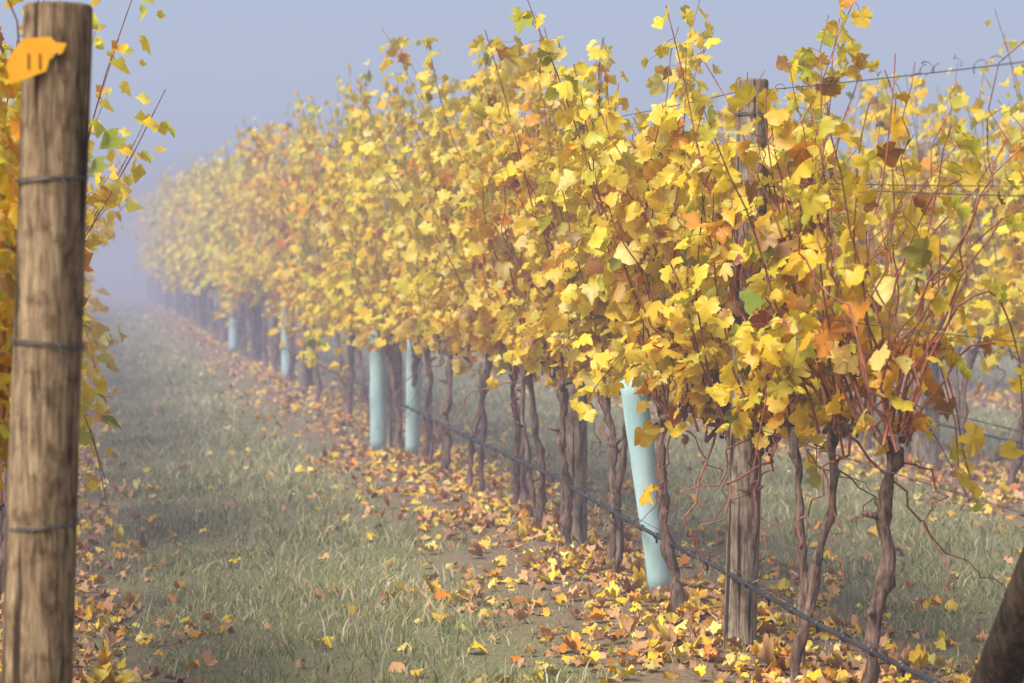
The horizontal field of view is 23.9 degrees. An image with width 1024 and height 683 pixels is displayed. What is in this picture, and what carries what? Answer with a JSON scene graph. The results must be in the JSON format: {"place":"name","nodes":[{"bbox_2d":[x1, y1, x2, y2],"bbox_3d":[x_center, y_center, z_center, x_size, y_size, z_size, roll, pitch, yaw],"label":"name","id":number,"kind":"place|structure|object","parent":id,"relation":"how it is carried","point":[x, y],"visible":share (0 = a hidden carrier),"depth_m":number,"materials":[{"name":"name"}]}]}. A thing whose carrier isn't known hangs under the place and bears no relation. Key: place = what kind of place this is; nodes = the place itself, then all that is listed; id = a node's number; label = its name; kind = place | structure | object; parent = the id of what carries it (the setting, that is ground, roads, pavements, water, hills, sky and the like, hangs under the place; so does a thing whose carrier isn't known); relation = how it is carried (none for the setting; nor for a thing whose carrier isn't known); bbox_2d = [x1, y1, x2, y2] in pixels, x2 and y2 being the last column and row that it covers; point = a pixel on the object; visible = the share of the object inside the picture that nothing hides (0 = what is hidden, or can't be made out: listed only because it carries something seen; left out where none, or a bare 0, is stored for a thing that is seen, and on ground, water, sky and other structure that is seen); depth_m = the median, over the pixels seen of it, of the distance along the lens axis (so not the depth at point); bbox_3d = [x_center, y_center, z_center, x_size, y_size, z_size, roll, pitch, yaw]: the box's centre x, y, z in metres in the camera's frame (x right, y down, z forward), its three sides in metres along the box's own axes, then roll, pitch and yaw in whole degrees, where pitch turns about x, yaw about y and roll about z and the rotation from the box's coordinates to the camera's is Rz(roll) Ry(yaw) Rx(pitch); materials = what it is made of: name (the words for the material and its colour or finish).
{"place":"outdoors","nodes":[
{"label":"outdoors","id":0,"kind":"place"},
{"bbox_2d":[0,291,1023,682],"bbox_3d":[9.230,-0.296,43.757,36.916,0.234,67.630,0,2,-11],"label":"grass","id":1,"kind":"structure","parent":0,"point":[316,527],"depth_m":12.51,"materials":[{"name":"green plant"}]},
{"bbox_2d":[0,0,1023,264],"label":"sky","id":2,"kind":"structure","parent":0,"point":[218,70],"depth_m":269.89,"materials":[{"name":"blue"}]},
{"bbox_2d":[0,265,1023,682],"bbox_3d":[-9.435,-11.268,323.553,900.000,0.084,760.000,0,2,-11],"label":"ground","id":3,"kind":"structure","parent":0,"point":[110,279],"depth_m":12.09,"materials":[{"name":"brown soil"}]},
{"bbox_2d":[0,74,17,414],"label":"grape vine","id":4,"kind":"object","parent":3,"relation":"on","point":[9,154],"visible":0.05,"depth_m":7.22,"materials":[{"name":"yellow plant"}]},
{"bbox_2d":[0,0,23,503],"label":"grape vine","id":5,"kind":"object","parent":3,"relation":"on","point":[9,174],"visible":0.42,"depth_m":6.22,"materials":[{"name":"yellow plant"}]},
{"bbox_2d":[1,1,92,682],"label":"timber end post","id":6,"kind":"object","parent":3,"relation":"on","point":[46,339],"visible":0.99,"depth_m":5.46,"materials":[{"name":"wood"}]},
{"bbox_2d":[6,37,66,84],"bbox_3d":[-1.065,-0.628,5.412,0.134,0.108,0.018,0,2,-11],"label":"row number tag","id":7,"kind":"object","parent":6,"relation":"attached to","point":[29,57],"visible":1,"depth_m":5.41,"materials":[{"name":"plastic"}]},
{"bbox_2d":[0,26,120,570],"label":"grape vine","id":8,"kind":"object","parent":3,"relation":"on","point":[100,196],"visible":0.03,"depth_m":8.73,"materials":[{"name":"yellow plant"}]},
{"bbox_2d":[0,0,131,598],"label":"grape vine","id":9,"kind":"object","parent":3,"relation":"on","point":[102,409],"visible":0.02,"depth_m":10.12,"materials":[{"name":"yellow plant"}]},
{"bbox_2d":[0,98,143,464],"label":"grape vine","id":10,"kind":"object","parent":3,"relation":"on","point":[131,206],"visible":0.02,"depth_m":11.84,"materials":[{"name":"yellow plant"}]},
{"bbox_2d":[19,24,126,445],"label":"grape vine","id":11,"kind":"object","parent":3,"relation":"on","point":[90,370],"visible":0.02,"depth_m":13.24,"materials":[{"name":"yellow plant"}]},
{"bbox_2d":[18,138,136,380],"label":"distant grape vines","id":12,"kind":"object","parent":3,"relation":"on","point":[95,302],"depth_m":17.77,"materials":[{"name":"yellow plant"}]},
{"bbox_2d":[2,38,153,537],"bbox_3d":[-2.321,-0.134,11.589,1.214,2.515,1.982,0,2,-8],"label":"grape vine","id":13,"kind":"object","parent":3,"relation":"on","point":[98,165],"visible":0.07,"depth_m":11.00,"materials":[{"name":"yellow plant"}]},
{"bbox_2d":[0,0,175,491],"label":"grape vine","id":14,"kind":"object","parent":3,"relation":"on","point":[111,138],"visible":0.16,"depth_m":8.89,"materials":[{"name":"yellow plant"}]},
{"bbox_2d":[154,269,158,302],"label":"timber post","id":15,"kind":"object","parent":3,"relation":"on","point":[156,291],"visible":0.1,"depth_m":63.94,"materials":[{"name":"wood"}]},
{"bbox_2d":[165,277,171,308],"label":"timber post","id":16,"kind":"object","parent":3,"relation":"on","point":[169,302],"visible":0.06,"depth_m":57.47,"materials":[{"name":"brown wood"}]},
{"bbox_2d":[179,276,183,315],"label":"timber post","id":17,"kind":"object","parent":3,"relation":"on","point":[181,309],"visible":0.08,"depth_m":50.98,"materials":[{"name":"brown wood"}]},
{"bbox_2d":[196,284,201,326],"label":"timber post","id":18,"kind":"object","parent":3,"relation":"on","point":[197,322],"visible":0.04,"depth_m":44.50,"materials":[{"name":"brown wood"}]},
{"bbox_2d":[126,140,284,360],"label":"distant grape vines","id":19,"kind":"object","parent":3,"relation":"on","point":[183,230],"visible":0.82,"depth_m":41.88,"materials":[{"name":"yellow plant"}]},
{"bbox_2d":[218,260,227,341],"bbox_3d":[-4.560,-0.951,38.053,0.184,2.510,0.161,0,2,-11],"label":"timber post","id":20,"kind":"object","parent":3,"relation":"on","point":[220,323],"visible":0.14,"depth_m":38.02,"materials":[{"name":"brown wood"}]},
{"bbox_2d":[229,299,240,351],"bbox_3d":[-3.937,-0.355,34.366,0.185,1.023,0.031,0,2,-12],"label":"vine guard","id":21,"kind":"object","parent":3,"relation":"on","point":[233,340],"visible":0.49,"depth_m":34.37,"materials":[{"name":"teal plastic"}]},
{"bbox_2d":[209,158,280,360],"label":"grape vine","id":22,"kind":"object","parent":3,"relation":"on","point":[235,294],"visible":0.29,"depth_m":31.07,"materials":[{"name":"yellow plant"}]},
{"bbox_2d":[212,116,282,366],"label":"grape vine","id":23,"kind":"object","parent":3,"relation":"on","point":[258,283],"visible":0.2,"depth_m":30.17,"materials":[{"name":"yellow plant"}]},
{"bbox_2d":[250,217,262,362],"bbox_3d":[-3.337,-0.667,31.570,0.155,2.510,0.162,0,2,-11],"label":"timber post","id":24,"kind":"object","parent":3,"relation":"on","point":[257,319],"visible":0.12,"depth_m":31.53,"materials":[{"name":"brown wood"}]},
{"bbox_2d":[224,100,313,371],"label":"grape vine","id":25,"kind":"object","parent":3,"relation":"on","point":[249,250],"visible":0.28,"depth_m":27.82,"materials":[{"name":"yellow plant"}]},
{"bbox_2d":[243,106,320,382],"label":"grape vine","id":26,"kind":"object","parent":3,"relation":"on","point":[265,263],"visible":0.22,"depth_m":25.84,"materials":[{"name":"yellow plant"}]},
{"bbox_2d":[281,295,293,378],"bbox_3d":[-2.504,-0.061,27.011,0.155,0.972,0.032,0,2,-11],"label":"vine guard","id":27,"kind":"object","parent":3,"relation":"on","point":[284,359],"visible":0.38,"depth_m":27.01,"materials":[{"name":"teal plastic"}]},
{"bbox_2d":[234,119,343,368],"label":"grape vine","id":28,"kind":"object","parent":3,"relation":"on","point":[240,150],"visible":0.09,"depth_m":29.37,"materials":[{"name":"yellow plant"}]},
{"bbox_2d":[250,115,335,378],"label":"grape vine","id":29,"kind":"object","parent":3,"relation":"on","point":[275,298],"visible":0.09,"depth_m":26.87,"materials":[{"name":"yellow plant"}]},
{"bbox_2d":[249,102,349,401],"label":"grape vine","id":30,"kind":"object","parent":3,"relation":"on","point":[292,280],"visible":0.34,"depth_m":22.78,"materials":[{"name":"yellow plant"}]},
{"bbox_2d":[255,112,346,394],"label":"grape vine","id":31,"kind":"object","parent":3,"relation":"on","point":[259,159],"visible":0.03,"depth_m":23.82,"materials":[{"name":"yellow plant"}]},
{"bbox_2d":[292,178,313,389],"bbox_3d":[-2.167,-0.454,25.079,0.228,2.511,0.160,0,2,-11],"label":"timber post","id":32,"kind":"object","parent":3,"relation":"on","point":[310,381],"visible":0.1,"depth_m":25.05,"materials":[{"name":"wood"}]},
{"bbox_2d":[144,283,940,682],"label":"drip irrigation hose","id":33,"kind":"object","parent":32,"relation":"attached to","point":[842,637],"visible":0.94,"depth_m":9.25,"materials":[{"name":"black plastic"}]},
{"bbox_2d":[263,115,373,388],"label":"grape vine","id":34,"kind":"object","parent":3,"relation":"on","point":[284,241],"visible":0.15,"depth_m":25.24,"materials":[{"name":"yellow plant"}]},
{"bbox_2d":[289,91,396,406],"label":"grape vine","id":35,"kind":"object","parent":3,"relation":"on","point":[302,308],"visible":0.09,"depth_m":22.10,"materials":[{"name":"yellow plant"}]},
{"bbox_2d":[280,80,425,417],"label":"grape vine","id":36,"kind":"object","parent":3,"relation":"on","point":[318,283],"visible":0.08,"depth_m":20.89,"materials":[{"name":"yellow plant"}]},
{"bbox_2d":[304,59,417,391],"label":"grape vine","id":37,"kind":"object","parent":3,"relation":"on","point":[345,293],"visible":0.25,"depth_m":18.68,"materials":[{"name":"yellow plant"}]},
{"bbox_2d":[300,95,424,428],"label":"grape vine","id":38,"kind":"object","parent":3,"relation":"on","point":[320,322],"visible":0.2,"depth_m":20.05,"materials":[{"name":"yellow plant"}]},
{"bbox_2d":[369,329,386,450],"bbox_3d":[-1.004,0.354,18.146,0.134,0.939,0.026,-1,2,-13],"label":"vine guard","id":39,"kind":"object","parent":3,"relation":"on","point":[378,400],"visible":0.8,"depth_m":18.14,"materials":[{"name":"teal plastic"}]},
{"bbox_2d":[295,78,471,452],"bbox_3d":[-0.765,-0.522,17.717,1.208,2.815,2.027,-1,2,-20],"label":"grape vine","id":40,"kind":"object","parent":3,"relation":"on","point":[349,316],"visible":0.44,"depth_m":17.92,"materials":[{"name":"yellow plant"}]},
{"bbox_2d":[382,159,402,444],"bbox_3d":[-0.921,-0.153,18.603,0.155,2.509,0.162,0,2,-11],"label":"timber post","id":41,"kind":"object","parent":3,"relation":"on","point":[390,411],"visible":0.11,"depth_m":18.56,"materials":[{"name":"wood"}]},
{"bbox_2d":[405,339,421,453],"bbox_3d":[-0.714,0.385,17.590,0.128,0.886,0.022,0,2,-12],"label":"vine guard","id":42,"kind":"object","parent":3,"relation":"on","point":[412,432],"visible":0.8,"depth_m":17.59,"materials":[{"name":"teal plastic"}]},
{"bbox_2d":[351,37,500,464],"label":"grape vine","id":43,"kind":"object","parent":3,"relation":"on","point":[398,220],"visible":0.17,"depth_m":16.59,"materials":[{"name":"yellow plant"}]},
{"bbox_2d":[350,54,510,478],"bbox_3d":[-0.426,-0.470,15.834,1.240,2.835,1.866,0,2,-11],"label":"grape vine","id":44,"kind":"object","parent":3,"relation":"on","point":[391,322],"visible":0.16,"depth_m":15.79,"materials":[{"name":"yellow plant"}]},
{"bbox_2d":[338,27,546,490],"bbox_3d":[-0.277,-0.464,14.591,1.012,2.861,2.254,1,2,17],"label":"grape vine","id":45,"kind":"object","parent":3,"relation":"on","point":[426,287],"visible":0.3,"depth_m":14.32,"materials":[{"name":"yellow plant"}]},
{"bbox_2d":[416,39,577,509],"bbox_3d":[-0.003,-0.363,13.721,1.061,2.751,1.781,0,2,-11],"label":"grape vine","id":46,"kind":"object","parent":3,"relation":"on","point":[477,306],"visible":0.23,"depth_m":13.61,"materials":[{"name":"yellow plant"}]},
{"bbox_2d":[0,304,1023,682],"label":"fallen leaves","id":47,"kind":"object","parent":3,"relation":"on","point":[672,632],"visible":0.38,"depth_m":11.09,"materials":[{"name":"yellow plant"}]},
{"bbox_2d":[415,35,621,530],"bbox_3d":[0.132,-0.288,12.738,1.185,2.677,1.654,0,2,-11],"label":"grape vine","id":48,"kind":"object","parent":3,"relation":"on","point":[485,230],"visible":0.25,"depth_m":12.66,"materials":[{"name":"yellow plant"}]},
{"bbox_2d":[560,114,587,546],"bbox_3d":[0.307,0.087,12.022,0.140,2.460,0.142,0,2,-11],"label":"timber post","id":49,"kind":"object","parent":3,"relation":"on","point":[576,446],"visible":0.21,"depth_m":11.98,"materials":[{"name":"wood"}]},
{"bbox_2d":[457,26,722,573],"bbox_3d":[0.401,-0.153,10.992,1.151,2.558,2.090,0,2,-11],"label":"grape vine","id":50,"kind":"object","parent":3,"relation":"on","point":[586,309],"visible":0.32,"depth_m":10.71,"materials":[{"name":"yellow plant"}]},
{"bbox_2d":[467,0,713,548],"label":"grape vine","id":51,"kind":"object","parent":3,"relation":"on","point":[531,340],"visible":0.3,"depth_m":11.68,"materials":[{"name":"yellow plant"}]},
{"bbox_2d":[620,373,670,593],"bbox_3d":[0.574,0.613,10.341,0.240,0.961,0.034,0,2,-5],"label":"vine guard","id":52,"kind":"object","parent":3,"relation":"on","point":[642,460],"visible":0.52,"depth_m":10.33,"materials":[{"name":"teal plastic"}]},
{"bbox_2d":[509,0,872,615],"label":"grape vine","id":53,"kind":"object","parent":3,"relation":"on","point":[650,275],"visible":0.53,"depth_m":9.46,"materials":[{"name":"yellow plant"}]},
{"bbox_2d":[723,78,768,648],"bbox_3d":[0.856,0.232,8.871,0.176,2.380,0.131,0,2,-11],"label":"timber post","id":54,"kind":"object","parent":3,"relation":"on","point":[740,608],"visible":0.49,"depth_m":8.83,"materials":[{"name":"wood"}]},
{"bbox_2d":[199,280,1023,513],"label":"trellis wire","id":55,"kind":"object","parent":54,"relation":"attached to","point":[846,458],"visible":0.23,"depth_m":7.39,"materials":[{"name":"metal"}]},
{"bbox_2d":[300,264,1023,342],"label":"trellis wire","id":56,"kind":"object","parent":54,"relation":"attached to","point":[888,326],"visible":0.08,"depth_m":7.02,"materials":[{"name":"metal"}]},
{"bbox_2d":[301,61,1023,188],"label":"trellis wire","id":57,"kind":"object","parent":54,"relation":"attached to","point":[846,82],"visible":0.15,"depth_m":7.38,"materials":[{"name":"metal"}]},
{"bbox_2d":[775,54,1004,197],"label":"dry vine tendrils","id":58,"kind":"object","parent":57,"relation":"attached to","point":[836,79],"visible":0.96,"depth_m":6.92,"materials":[{"name":"brown plant"}]},
{"bbox_2d":[388,393,946,682],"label":"trellis wire","id":59,"kind":"object","parent":54,"relation":"attached to","point":[721,562],"visible":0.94,"depth_m":8.58,"materials":[{"name":"metal"}]},
{"bbox_2d":[317,180,1023,218],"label":"trellis wire","id":60,"kind":"object","parent":54,"relation":"attached to","point":[903,185],"visible":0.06,"depth_m":6.85,"materials":[{"name":"metal"}]},
{"bbox_2d":[594,5,981,634],"bbox_3d":[0.903,-0.025,8.818,1.049,2.407,2.118,0,2,-11],"label":"grape vine","id":61,"kind":"object","parent":3,"relation":"on","point":[703,251],"visible":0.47,"depth_m":8.88,"materials":[{"name":"yellow plant"}]},
{"bbox_2d":[705,76,871,291],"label":"grape vine","id":62,"kind":"object","parent":3,"relation":"on","point":[840,153],"visible":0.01,"depth_m":19.50,"materials":[{"name":"yellow plant"}]},
{"bbox_2d":[715,91,884,378],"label":"grape vine","id":63,"kind":"object","parent":3,"relation":"on","point":[719,136],"visible":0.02,"depth_m":18.49,"materials":[{"name":"yellow plant"}]},
{"bbox_2d":[690,52,1023,678],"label":"grape vine","id":64,"kind":"object","parent":3,"relation":"on","point":[775,230],"visible":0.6,"depth_m":8.12,"materials":[{"name":"yellow plant"}]},
{"bbox_2d":[700,41,1023,682],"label":"grape vine","id":65,"kind":"object","parent":3,"relation":"on","point":[886,361],"visible":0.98,"depth_m":7.60,"materials":[{"name":"yellow plant"}]},
{"bbox_2d":[813,86,934,450],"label":"grape vine","id":66,"kind":"object","parent":3,"relation":"on","point":[853,131],"visible":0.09,"depth_m":17.90,"materials":[{"name":"yellow plant"}]},
{"bbox_2d":[824,148,1022,398],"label":"distant grape vines","id":67,"kind":"object","parent":3,"relation":"on","point":[969,388],"depth_m":24.48,"materials":[{"name":"yellow plant"}]},
{"bbox_2d":[912,143,939,465],"bbox_3d":[2.828,-0.093,16.504,0.188,2.510,0.192,0,2,-11],"label":"timber post","id":68,"kind":"object","parent":3,"relation":"on","point":[922,445],"visible":0.23,"depth_m":16.45,"materials":[{"name":"brown wood"}]},
{"bbox_2d":[811,378,1023,432],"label":"trellis wire","id":69,"kind":"object","parent":68,"relation":"attached to","point":[959,416],"visible":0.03,"depth_m":6.99,"materials":[{"name":"metal"}]},
{"bbox_2d":[857,407,1023,444],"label":"drip irrigation hose","id":70,"kind":"object","parent":68,"relation":"attached to","point":[984,434],"visible":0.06,"depth_m":15.35,"materials":[{"name":"black plastic"}]},
{"bbox_2d":[849,79,1014,465],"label":"grape vine","id":71,"kind":"object","parent":3,"relation":"on","point":[878,107],"visible":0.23,"depth_m":16.29,"materials":[{"name":"yellow plant"}]},
{"bbox_2d":[874,64,1023,472],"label":"grape vine","id":72,"kind":"object","parent":3,"relation":"on","point":[972,270],"visible":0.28,"depth_m":15.69,"materials":[{"name":"yellow plant"}]},
{"bbox_2d":[920,9,1023,486],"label":"grape vine","id":73,"kind":"object","parent":3,"relation":"on","point":[1009,262],"visible":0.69,"depth_m":14.60,"materials":[{"name":"yellow plant"}]},
{"bbox_2d":[970,546,1023,682],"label":"timber brace","id":74,"kind":"object","parent":3,"relation":"on","point":[1001,659],"visible":1,"depth_m":6.47,"materials":[{"name":"brown wood"}]},
{"bbox_2d":[982,34,1023,392],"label":"grape vine","id":75,"kind":"object","parent":3,"relation":"on","point":[1012,313],"visible":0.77,"depth_m":13.95,"materials":[{"name":"yellow plant"}]},
{"bbox_2d":[989,100,1023,139],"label":"grape vine","id":76,"kind":"object","parent":3,"relation":"on","point":[1014,114],"visible":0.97,"depth_m":12.57,"materials":[{"name":"yellow plant"}]},
{"bbox_2d":[767,186,1023,196],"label":"trellis wire","id":77,"kind":"object","parent":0,"point":[934,193],"visible":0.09,"depth_m":7.15,"materials":[{"name":"metal"}]}
]}

